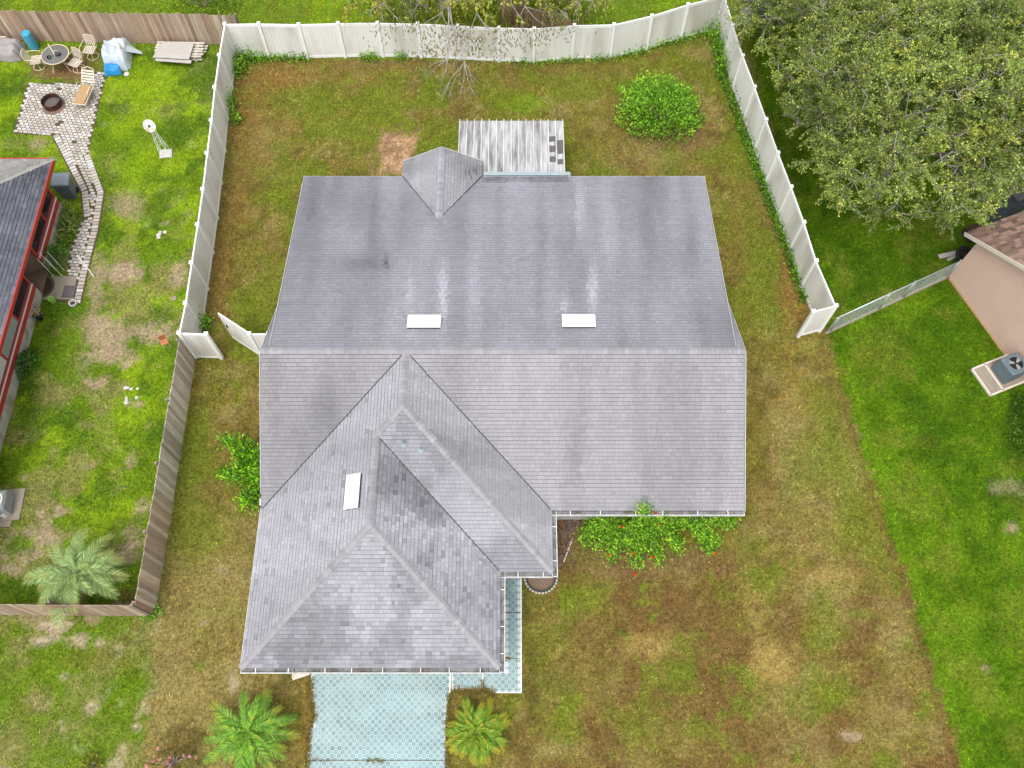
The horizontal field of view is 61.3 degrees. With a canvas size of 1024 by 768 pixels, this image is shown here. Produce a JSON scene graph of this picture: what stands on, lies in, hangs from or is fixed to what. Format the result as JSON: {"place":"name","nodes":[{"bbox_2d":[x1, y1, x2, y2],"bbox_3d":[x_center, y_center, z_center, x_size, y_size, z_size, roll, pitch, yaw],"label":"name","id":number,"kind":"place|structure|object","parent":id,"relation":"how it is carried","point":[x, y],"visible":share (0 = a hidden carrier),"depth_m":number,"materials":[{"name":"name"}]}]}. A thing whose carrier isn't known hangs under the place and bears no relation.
{"place":"outdoors","nodes":[
{"label":"outdoors","id":0,"kind":"place"},
{"bbox_2d":[54,50,60,55],"bbox_3d":[-20.739,-15.094,39.381,0.303,0.248,0.257,38,70,16],"label":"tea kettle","id":1,"kind":"object","parent":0,"point":[57,53],"visible":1,"depth_m":39.37,"materials":[{"name":"metal"}]},
{"bbox_2d":[13,72,105,303],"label":"paved patio","id":2,"kind":"structure","parent":0,"point":[69,128],"depth_m":38.27,"materials":[{"name":"grey stone"}]},
{"bbox_2d":[40,93,64,114],"bbox_3d":[-20.730,-12.637,38.949,1.040,0.310,1.040,0,65,0],"label":"fire pit","id":3,"kind":"object","parent":2,"relation":"on","point":[52,103],"visible":1,"depth_m":38.97,"materials":[{"name":"metal"}]},
{"bbox_2d":[72,66,96,110],"bbox_3d":[-19.280,-13.352,38.986,0.682,0.860,1.817,7,65,3],"label":"lounge chair","id":4,"kind":"object","parent":2,"relation":"on","point":[82,94],"visible":1,"depth_m":38.96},
{"bbox_2d":[123,396,138,404],"bbox_3d":[-14.533,0.538,32.902,0.582,0.045,0.333,-28,68,-12],"label":"white rubble","id":5,"kind":"object","parent":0,"point":[125,402],"visible":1,"depth_m":32.87,"materials":[{"name":"stone"}]},
{"bbox_2d":[301,674,454,767],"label":"driveway","id":6,"kind":"structure","parent":0,"point":[379,720],"depth_m":28.00,"materials":[{"name":"tile"}]},
{"bbox_2d":[0,0,1023,767],"bbox_3d":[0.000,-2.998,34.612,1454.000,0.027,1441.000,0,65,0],"label":"ground","id":7,"kind":"structure","parent":0,"point":[396,150],"depth_m":31.75,"materials":[{"name":"green plant"}]},
{"bbox_2d":[0,513,12,526],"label":"drain pipe","id":8,"kind":"object","parent":7,"relation":"on","point":[5,523],"visible":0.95,"depth_m":30.79,"materials":[{"name":"plastic"}]},
{"bbox_2d":[0,488,25,520],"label":"air conditioner","id":9,"kind":"object","parent":7,"relation":"on","point":[11,503],"visible":1,"depth_m":30.89,"materials":[{"name":"metal"}]},
{"bbox_2d":[0,36,26,61],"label":"covered heap","id":10,"kind":"object","parent":7,"relation":"on","point":[10,49],"visible":0.98,"depth_m":40.08,"materials":[{"name":"grey plastic"}]},
{"bbox_2d":[14,347,41,381],"bbox_3d":[-18.765,-0.810,33.150,1.121,0.886,1.459,0,65,0],"label":"porch shrub","id":11,"kind":"object","parent":7,"relation":"on","point":[27,357],"visible":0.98,"depth_m":33.17,"materials":[{"name":"green plant"}]},
{"bbox_2d":[21,30,38,49],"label":"blue drum","id":12,"kind":"object","parent":7,"relation":"on","point":[29,39],"visible":0.99,"depth_m":40.06,"materials":[{"name":"plastic"}]},
{"bbox_2d":[0,156,63,452],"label":"neighbour house","id":13,"kind":"structure","parent":7,"relation":"on","point":[26,201],"depth_m":33.46,"materials":[{"name":"red wood"}]},
{"bbox_2d":[1,316,17,357],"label":"window pane","id":14,"kind":"structure","parent":13,"relation":"in","point":[13,323],"depth_m":32.61,"materials":[{"name":"grey glass"}]},
{"bbox_2d":[14,300,20,313],"bbox_3d":[-19.355,-3.065,34.005,0.470,0.930,0.440,10,65,5],"label":"porch chair","id":15,"kind":"object","parent":13,"relation":"on","point":[17,305],"visible":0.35,"depth_m":34.01,"materials":[{"name":"black"}]},
{"bbox_2d":[24,248,43,274],"bbox_3d":[-19.380,-5.056,34.354,0.900,1.950,0.040,-29,68,-13],"label":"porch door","id":16,"kind":"structure","parent":13,"relation":"in","point":[32,265],"depth_m":34.89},
{"bbox_2d":[32,241,37,250],"bbox_3d":[-19.352,-5.592,35.199,0.440,0.930,0.470,19,66,9],"label":"porch chair","id":17,"kind":"object","parent":13,"relation":"on","point":[34,246],"visible":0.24,"depth_m":35.22,"materials":[{"name":"black"}]},
{"bbox_2d":[20,48,45,70],"bbox_3d":[-22.000,-14.960,39.702,0.671,0.981,0.654,-5,65,-2],"label":"patio chair","id":18,"kind":"object","parent":7,"relation":"on","point":[32,60],"visible":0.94,"depth_m":39.70,"materials":[{"name":"beige metal"}]},
{"bbox_2d":[30,307,43,320],"bbox_3d":[-18.709,-2.837,34.121,0.560,0.725,0.508,0,65,0],"label":"potted plant","id":19,"kind":"object","parent":7,"relation":"on","point":[38,315],"visible":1,"depth_m":34.12,"materials":[{"name":"brown plant"}]},
{"bbox_2d":[37,252,64,276],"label":"garden stakes","id":20,"kind":"object","parent":7,"relation":"on","point":[63,269],"visible":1,"depth_m":34.88,"materials":[{"name":"white paint"}]},
{"bbox_2d":[47,295,56,303],"bbox_3d":[-18.427,-3.385,34.579,0.300,0.366,0.300,0,65,0],"label":"bucket","id":21,"kind":"object","parent":7,"relation":"on","point":[51,299],"visible":1,"depth_m":34.55,"materials":[{"name":"plastic"}]},
{"bbox_2d":[39,241,70,273],"bbox_3d":[-18.737,-5.245,35.194,1.256,0.976,1.379,-17,66,-8],"label":"porch shrub","id":22,"kind":"object","parent":7,"relation":"on","point":[55,256],"visible":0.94,"depth_m":35.21,"materials":[{"name":"green plant"}]},
{"bbox_2d":[41,44,70,73],"bbox_3d":[-20.895,-14.918,39.831,1.250,0.736,1.250,0,65,0],"label":"patio table","id":23,"kind":"object","parent":7,"relation":"on","point":[63,50],"visible":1,"depth_m":39.51,"materials":[{"name":"grey glass"}]},
{"bbox_2d":[42,276,75,299],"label":"concrete slab","id":24,"kind":"structure","parent":7,"relation":"on","point":[64,281],"depth_m":35.05,"materials":[{"name":"concrete"}]},
{"bbox_2d":[42,276,54,297],"bbox_3d":[-18.797,-3.938,34.993,0.518,0.017,1.100,0,65,0],"label":"door mat","id":25,"kind":"object","parent":24,"relation":"on","point":[49,285],"depth_m":34.99,"materials":[{"name":"fabric"}]},
{"bbox_2d":[61,285,76,297],"bbox_3d":[-17.882,-3.733,34.896,0.500,0.018,0.560,2,65,1],"label":"door mat","id":26,"kind":"object","parent":24,"relation":"on","point":[69,291],"depth_m":34.89,"materials":[{"name":"grey rubber"}]},
{"bbox_2d":[48,198,79,253],"bbox_3d":[-18.778,-6.666,36.039,1.763,1.140,2.811,0,65,0],"label":"strap plant","id":27,"kind":"object","parent":7,"relation":"on","point":[64,222],"visible":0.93,"depth_m":36.05,"materials":[{"name":"green plant"}]},
{"bbox_2d":[50,172,78,198],"bbox_3d":[-18.846,-8.275,36.484,0.710,1.100,0.770,-4,65,-2],"label":"wheelie bin","id":28,"kind":"object","parent":7,"relation":"on","point":[63,185],"visible":1,"depth_m":36.12,"materials":[{"name":"grey plastic"}]},
{"bbox_2d":[68,299,76,306],"bbox_3d":[-17.607,-3.239,34.646,0.320,0.120,0.315,0,65,0],"label":"ring planter","id":29,"kind":"object","parent":7,"relation":"on","point":[72,302],"visible":1,"depth_m":34.63,"materials":[{"name":"concrete"}]},
{"bbox_2d":[64,47,84,72],"bbox_3d":[-20.052,-14.862,39.656,0.654,0.981,0.671,23,67,10],"label":"patio chair","id":30,"kind":"object","parent":7,"relation":"on","point":[76,62],"visible":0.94,"depth_m":39.67,"materials":[{"name":"beige metal"}]},
{"bbox_2d":[0,600,150,615],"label":"wood fence","id":31,"kind":"object","parent":7,"relation":"on","point":[83,610],"visible":0.93,"depth_m":28.50,"materials":[{"name":"brown wood"}]},
{"bbox_2d":[22,527,130,630],"bbox_3d":[-14.480,6.493,29.028,3.309,2.061,3.093,-34,69,-15],"label":"silver palm","id":32,"kind":"object","parent":7,"relation":"on","point":[68,579],"visible":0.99,"depth_m":28.46,"materials":[{"name":"green plant"}]},
{"bbox_2d":[77,255,93,276],"bbox_3d":[-17.182,-4.748,34.834,0.059,0.989,0.499,-34,69,-15],"label":"white pole","id":33,"kind":"object","parent":7,"relation":"on","point":[85,265],"visible":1,"depth_m":34.81,"materials":[{"name":"paint"}]},
{"bbox_2d":[79,34,98,60],"bbox_3d":[-19.578,-15.589,39.999,0.654,0.981,0.671,7,65,3],"label":"patio chair","id":34,"kind":"object","parent":7,"relation":"on","point":[91,52],"visible":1,"depth_m":39.99,"materials":[{"name":"beige metal"}]},
{"bbox_2d":[79,751,103,767],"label":"plant","id":35,"kind":"object","parent":7,"relation":"on","point":[92,765],"visible":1,"depth_m":27.33,"materials":[{"name":"green plant"}]},
{"bbox_2d":[103,63,121,76],"bbox_3d":[-18.455,-14.642,39.835,0.778,0.461,0.738,-10,65,-5],"label":"blue tarp","id":36,"kind":"object","parent":7,"relation":"on","point":[111,69],"visible":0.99,"depth_m":39.72,"materials":[{"name":"blue plastic"}]},
{"bbox_2d":[0,9,239,44],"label":"wood fence","id":37,"kind":"object","parent":7,"relation":"on","point":[62,26],"visible":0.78,"depth_m":39.88,"materials":[{"name":"brown wood"}]},
{"bbox_2d":[101,37,142,70],"bbox_3d":[-18.110,-15.385,39.971,1.748,0.850,1.576,-5,65,-2],"label":"plastic heap","id":38,"kind":"object","parent":7,"relation":"on","point":[119,51],"visible":0.98,"depth_m":39.79,"materials":[{"name":"white plastic"}]},
{"bbox_2d":[123,386,138,390],"bbox_3d":[-14.591,0.166,33.079,0.630,0.044,0.188,8,65,4],"label":"white rubble","id":39,"kind":"object","parent":7,"relation":"on","point":[129,388],"visible":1,"depth_m":33.08,"materials":[{"name":"stone"}]},
{"bbox_2d":[139,603,164,625],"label":"fence weeds","id":40,"kind":"object","parent":7,"relation":"on","point":[152,614],"visible":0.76,"depth_m":29.35,"materials":[{"name":"green plant"}]},
{"bbox_2d":[143,112,171,158],"bbox_3d":[-15.217,-10.688,37.029,0.536,2.186,0.799,-8,65,-4],"label":"garden windmill","id":41,"kind":"object","parent":7,"relation":"on","point":[151,128],"visible":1,"depth_m":37.06,"materials":[{"name":"metal"}]},
{"bbox_2d":[156,230,166,238],"bbox_3d":[-14.694,-6.286,36.126,0.313,0.048,0.529,37,70,16],"label":"white rubble","id":42,"kind":"object","parent":7,"relation":"on","point":[159,234],"visible":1,"depth_m":36.11,"materials":[{"name":"stone"}]},
{"bbox_2d":[130,338,194,614],"bbox_3d":[-12.316,3.082,30.707,0.178,1.840,9.799,-1,65,0],"label":"wood fence","id":43,"kind":"object","parent":7,"relation":"on","point":[156,531],"visible":1,"depth_m":30.47,"materials":[{"name":"brown wood"}]},
{"bbox_2d":[157,334,170,348],"bbox_3d":[-13.535,-1.640,33.621,0.276,0.609,0.270,-26,67,-12],"label":"orange seat","id":44,"kind":"object","parent":7,"relation":"on","point":[163,339],"visible":1,"depth_m":33.59,"materials":[{"name":"plastic"}]},
{"bbox_2d":[144,744,201,767],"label":"flower bush","id":45,"kind":"object","parent":7,"relation":"on","point":[172,764],"visible":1,"depth_m":27.29,"materials":[{"name":"pink plant"}]},
{"bbox_2d":[153,41,207,63],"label":"pallet stack","id":46,"kind":"object","parent":7,"relation":"on","point":[175,52],"visible":1,"depth_m":40.04,"materials":[{"name":"brown wood"}]},
{"bbox_2d":[163,0,242,14],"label":"back hedge","id":47,"kind":"object","parent":7,"relation":"on","point":[200,3],"visible":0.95,"depth_m":41.40,"materials":[{"name":"green plant"}]},
{"bbox_2d":[197,305,213,333],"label":"fence weeds","id":48,"kind":"object","parent":7,"relation":"on","point":[207,321],"visible":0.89,"depth_m":33.96,"materials":[{"name":"green plant"}]},
{"bbox_2d":[224,86,247,129],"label":"fence weeds","id":49,"kind":"object","parent":7,"relation":"on","point":[235,114],"visible":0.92,"depth_m":38.58,"materials":[{"name":"green plant"}]},
{"bbox_2d":[215,429,260,515],"bbox_3d":[-9.532,2.950,30.379,1.958,1.864,3.385,-10,65,-5],"label":"whorled shrub","id":50,"kind":"object","parent":7,"relation":"on","point":[248,471],"visible":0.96,"depth_m":30.37,"materials":[{"name":"green plant"}]},
{"bbox_2d":[232,44,265,79],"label":"fence weeds","id":51,"kind":"object","parent":7,"relation":"on","point":[242,58],"visible":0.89,"depth_m":39.83,"materials":[{"name":"green plant"}]},
{"bbox_2d":[202,687,301,767],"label":"date palm","id":52,"kind":"object","parent":7,"relation":"on","point":[236,733],"visible":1,"depth_m":27.14,"materials":[{"name":"green plant"}]},
{"bbox_2d":[246,331,266,354],"bbox_3d":[-9.339,-1.449,32.730,0.875,2.055,0.155,0,65,0],"label":"vinyl fence","id":53,"kind":"object","parent":7,"relation":"on","point":[256,339],"visible":0.42,"depth_m":32.17,"materials":[{"name":"white plastic"}]},
{"bbox_2d":[218,313,257,353],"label":"fence gate","id":54,"kind":"structure","parent":53,"relation":"attached to","point":[237,333],"depth_m":32.87,"materials":[{"name":"white plastic"}]},
{"bbox_2d":[252,51,311,64],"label":"fence weeds","id":55,"kind":"object","parent":7,"relation":"on","point":[274,56],"visible":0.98,"depth_m":40.15,"materials":[{"name":"green plant"}]},
{"bbox_2d":[292,674,309,679],"bbox_3d":[-7.012,9.452,28.654,0.590,0.110,0.623,-9,65,-4],"label":"splash block","id":56,"kind":"object","parent":7,"relation":"on","point":[296,676],"depth_m":28.56,"materials":[{"name":"white concrete"}]},
{"bbox_2d":[358,46,408,62],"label":"fence weeds","id":57,"kind":"object","parent":7,"relation":"on","point":[401,57],"visible":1,"depth_m":40.15,"materials":[{"name":"green plant"}]},
{"bbox_2d":[360,0,475,23],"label":"back hedge","id":58,"kind":"object","parent":7,"relation":"on","point":[404,11],"visible":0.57,"depth_m":41.13,"materials":[{"name":"green plant"}]},
{"bbox_2d":[332,0,613,104],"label":"bare tree","id":59,"kind":"object","parent":7,"relation":"on","point":[447,4],"visible":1,"depth_m":37.30,"materials":[{"name":"grey plant"}]},
{"bbox_2d":[444,696,510,767],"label":"date palm","id":60,"kind":"object","parent":7,"relation":"on","point":[476,734],"visible":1,"depth_m":27.28,"materials":[{"name":"green plant"}]},
{"bbox_2d":[447,576,521,699],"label":"walkway","id":61,"kind":"structure","parent":7,"relation":"on","point":[509,680],"depth_m":28.71,"materials":[{"name":"tile"}]},
{"bbox_2d":[239,146,745,673],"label":"house","id":62,"kind":"structure","parent":7,"relation":"on","point":[475,384],"depth_m":28.28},
{"bbox_2d":[176,0,838,359],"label":"vinyl fence","id":63,"kind":"object","parent":7,"relation":"on","point":[336,39],"visible":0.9,"depth_m":38.78,"materials":[{"name":"white plastic"}]},
{"bbox_2d":[458,119,570,175],"bbox_3d":[0.060,-9.106,36.032,4.520,2.646,3.147,0,65,0],"label":"patio cover","id":64,"kind":"object","parent":7,"relation":"on","point":[509,148],"visible":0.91,"depth_m":35.11,"materials":[{"name":"white metal"}]},
{"bbox_2d":[549,146,555,151],"bbox_3d":[1.634,-9.539,35.030,0.290,0.014,0.340,1,62,0],"label":"shingle scrap","id":65,"kind":"object","parent":64,"relation":"on","point":[552,148],"visible":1,"depth_m":35.03,"materials":[{"name":"grey"}]},
{"bbox_2d":[549,136,555,141],"bbox_3d":[1.645,-10.005,35.284,0.290,0.013,0.300,0,62,0],"label":"shingle scrap","id":66,"kind":"object","parent":64,"relation":"on","point":[552,138],"visible":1,"depth_m":35.29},
{"bbox_2d":[549,156,555,161],"bbox_3d":[1.623,-9.050,34.764,0.290,0.012,0.300,1,61,0],"label":"shingle scrap","id":67,"kind":"object","parent":64,"relation":"on","point":[552,158],"visible":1,"depth_m":34.77,"materials":[{"name":"grey"}]},
{"bbox_2d":[557,140,562,153],"bbox_3d":[1.961,-9.626,35.077,0.260,0.013,0.740,-2,61,-1],"label":"shingle scrap","id":68,"kind":"object","parent":64,"relation":"on","point":[559,146],"visible":1,"depth_m":35.08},
{"bbox_2d":[463,0,609,27],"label":"back hedge","id":69,"kind":"object","parent":7,"relation":"on","point":[555,2],"visible":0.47,"depth_m":40.90,"materials":[{"name":"green plant"}]},
{"bbox_2d":[499,0,579,27],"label":"wood fence","id":70,"kind":"object","parent":7,"relation":"on","point":[537,15],"visible":0.37,"depth_m":40.24,"materials":[{"name":"brown wood"}]},
{"bbox_2d":[524,577,557,593],"bbox_3d":[1.000,6.728,29.958,1.180,0.100,1.110,0,65,0],"label":"round planter","id":71,"kind":"object","parent":7,"relation":"on","point":[547,582],"visible":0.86,"depth_m":29.87,"materials":[{"name":"stone"}]},
{"bbox_2d":[503,54,588,67],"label":"fence weeds","id":72,"kind":"object","parent":7,"relation":"on","point":[550,60],"visible":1,"depth_m":40.14,"materials":[{"name":"green plant"}]},
{"bbox_2d":[557,519,584,572],"bbox_3d":[2.088,5.610,30.514,1.070,0.090,2.337,0,65,0],"label":"mulch bed","id":73,"kind":"object","parent":7,"relation":"on","point":[563,535],"visible":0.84,"depth_m":30.62,"materials":[{"name":"brown soil"}]},
{"bbox_2d":[563,541,571,561],"bbox_3d":[1.956,5.887,30.366,0.050,0.070,0.794,20,66,9],"label":"edging strip","id":74,"kind":"object","parent":73,"relation":"on","point":[567,552],"visible":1,"depth_m":30.32,"materials":[{"name":"plastic"}]},
{"bbox_2d":[567,519,573,529],"bbox_3d":[2.078,4.978,30.774,0.130,0.030,0.448,18,66,8],"label":"garden board","id":75,"kind":"object","parent":73,"relation":"on","point":[569,524],"visible":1,"depth_m":30.75,"materials":[{"name":"grey wood"}]},
{"bbox_2d":[589,27,711,64],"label":"fence weeds","id":76,"kind":"object","parent":7,"relation":"on","point":[649,47],"visible":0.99,"depth_m":40.44,"materials":[{"name":"green plant"}]},
{"bbox_2d":[572,495,743,575],"bbox_3d":[5.095,5.003,28.955,6.026,3.139,2.354,0,65,0],"label":"hibiscus shrub","id":77,"kind":"object","parent":7,"relation":"on","point":[626,528],"visible":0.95,"depth_m":29.64,"materials":[{"name":"green plant"}]},
{"bbox_2d":[612,67,706,147],"bbox_3d":[6.587,-12.384,37.857,4.230,2.283,3.606,0,65,0],"label":"round shrub","id":78,"kind":"object","parent":7,"relation":"on","point":[662,94],"visible":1,"depth_m":37.80,"materials":[{"name":"green plant"}]},
{"bbox_2d":[702,8,730,74],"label":"fence vine","id":79,"kind":"object","parent":7,"relation":"on","point":[721,43],"visible":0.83,"depth_m":40.08,"materials":[{"name":"green plant"}]},
{"bbox_2d":[710,29,808,303],"bbox_3d":[10.528,-9.992,37.458,1.063,1.002,15.109,-8,65,-4],"label":"fence vine","id":80,"kind":"object","parent":7,"relation":"on","point":[757,171],"visible":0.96,"depth_m":37.20,"materials":[{"name":"green plant"}]},
{"bbox_2d":[743,0,797,43],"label":"corner shrub","id":81,"kind":"object","parent":7,"relation":"on","point":[759,12],"visible":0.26,"depth_m":40.44,"materials":[{"name":"green plant"}]},
{"bbox_2d":[736,0,835,25],"bbox_3d":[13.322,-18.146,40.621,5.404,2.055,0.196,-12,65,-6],"label":"tree","id":82,"kind":"object","parent":7,"relation":"on","point":[744,10],"visible":0.17,"depth_m":40.96,"materials":[{"name":"green plant"}]},
{"bbox_2d":[723,0,959,71],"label":"oak tree","id":83,"kind":"object","parent":7,"relation":"on","point":[784,8],"visible":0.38,"depth_m":35.32,"materials":[{"name":"green plant"}]},
{"bbox_2d":[762,0,1023,243],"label":"oak tree","id":84,"kind":"object","parent":7,"relation":"on","point":[962,77],"visible":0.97,"depth_m":31.21,"materials":[{"name":"green plant"}]},
{"bbox_2d":[825,260,961,334],"bbox_3d":[15.096,-3.455,34.123,6.026,1.300,0.100,-24,67,-11],"label":"chain link fence","id":85,"kind":"object","parent":7,"relation":"on","point":[881,306],"visible":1,"depth_m":34.23,"materials":[{"name":"metal"}]},
{"bbox_2d":[938,251,955,260],"bbox_3d":[17.997,-5.243,35.576,0.856,0.100,0.373,-13,65,-6],"label":"timber offcut","id":86,"kind":"object","parent":7,"relation":"on","point":[948,254],"visible":1,"depth_m":35.56,"materials":[{"name":"grey wood"}]},
{"bbox_2d":[885,0,1023,128],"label":"oak tree","id":87,"kind":"object","parent":7,"relation":"on","point":[1019,11],"visible":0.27,"depth_m":31.64,"materials":[{"name":"green plant"}]},
{"bbox_2d":[956,246,969,260],"bbox_3d":[18.539,-5.323,35.454,0.690,0.468,0.666,-32,69,-14],"label":"tyre","id":88,"kind":"object","parent":7,"relation":"on","point":[962,252],"visible":0.77,"depth_m":35.38,"materials":[{"name":"rubber"}]},
{"bbox_2d":[961,223,980,242],"bbox_3d":[19.148,-6.274,35.903,0.640,0.440,0.540,-21,66,-10],"label":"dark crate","id":89,"kind":"object","parent":7,"relation":"on","point":[972,227],"visible":0.36,"depth_m":35.80,"materials":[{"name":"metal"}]},
{"bbox_2d":[948,211,1023,377],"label":"neighbour house","id":90,"kind":"structure","parent":7,"relation":"on","point":[986,277],"depth_m":33.01,"materials":[{"name":"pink paint"}]},
{"bbox_2d":[971,352,1023,396],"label":"air conditioner","id":91,"kind":"object","parent":7,"relation":"on","point":[1003,373],"visible":1,"depth_m":33.02,"materials":[{"name":"metal"}]},
{"bbox_2d":[986,182,1023,222],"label":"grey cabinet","id":92,"kind":"object","parent":7,"relation":"on","point":[1015,205],"visible":0.47,"depth_m":35.26,"materials":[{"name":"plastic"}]},
{"bbox_2d":[1000,391,1023,465],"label":"dark shrub","id":93,"kind":"object","parent":7,"relation":"on","point":[1016,413],"visible":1,"depth_m":32.06,"materials":[{"name":"green plant"}]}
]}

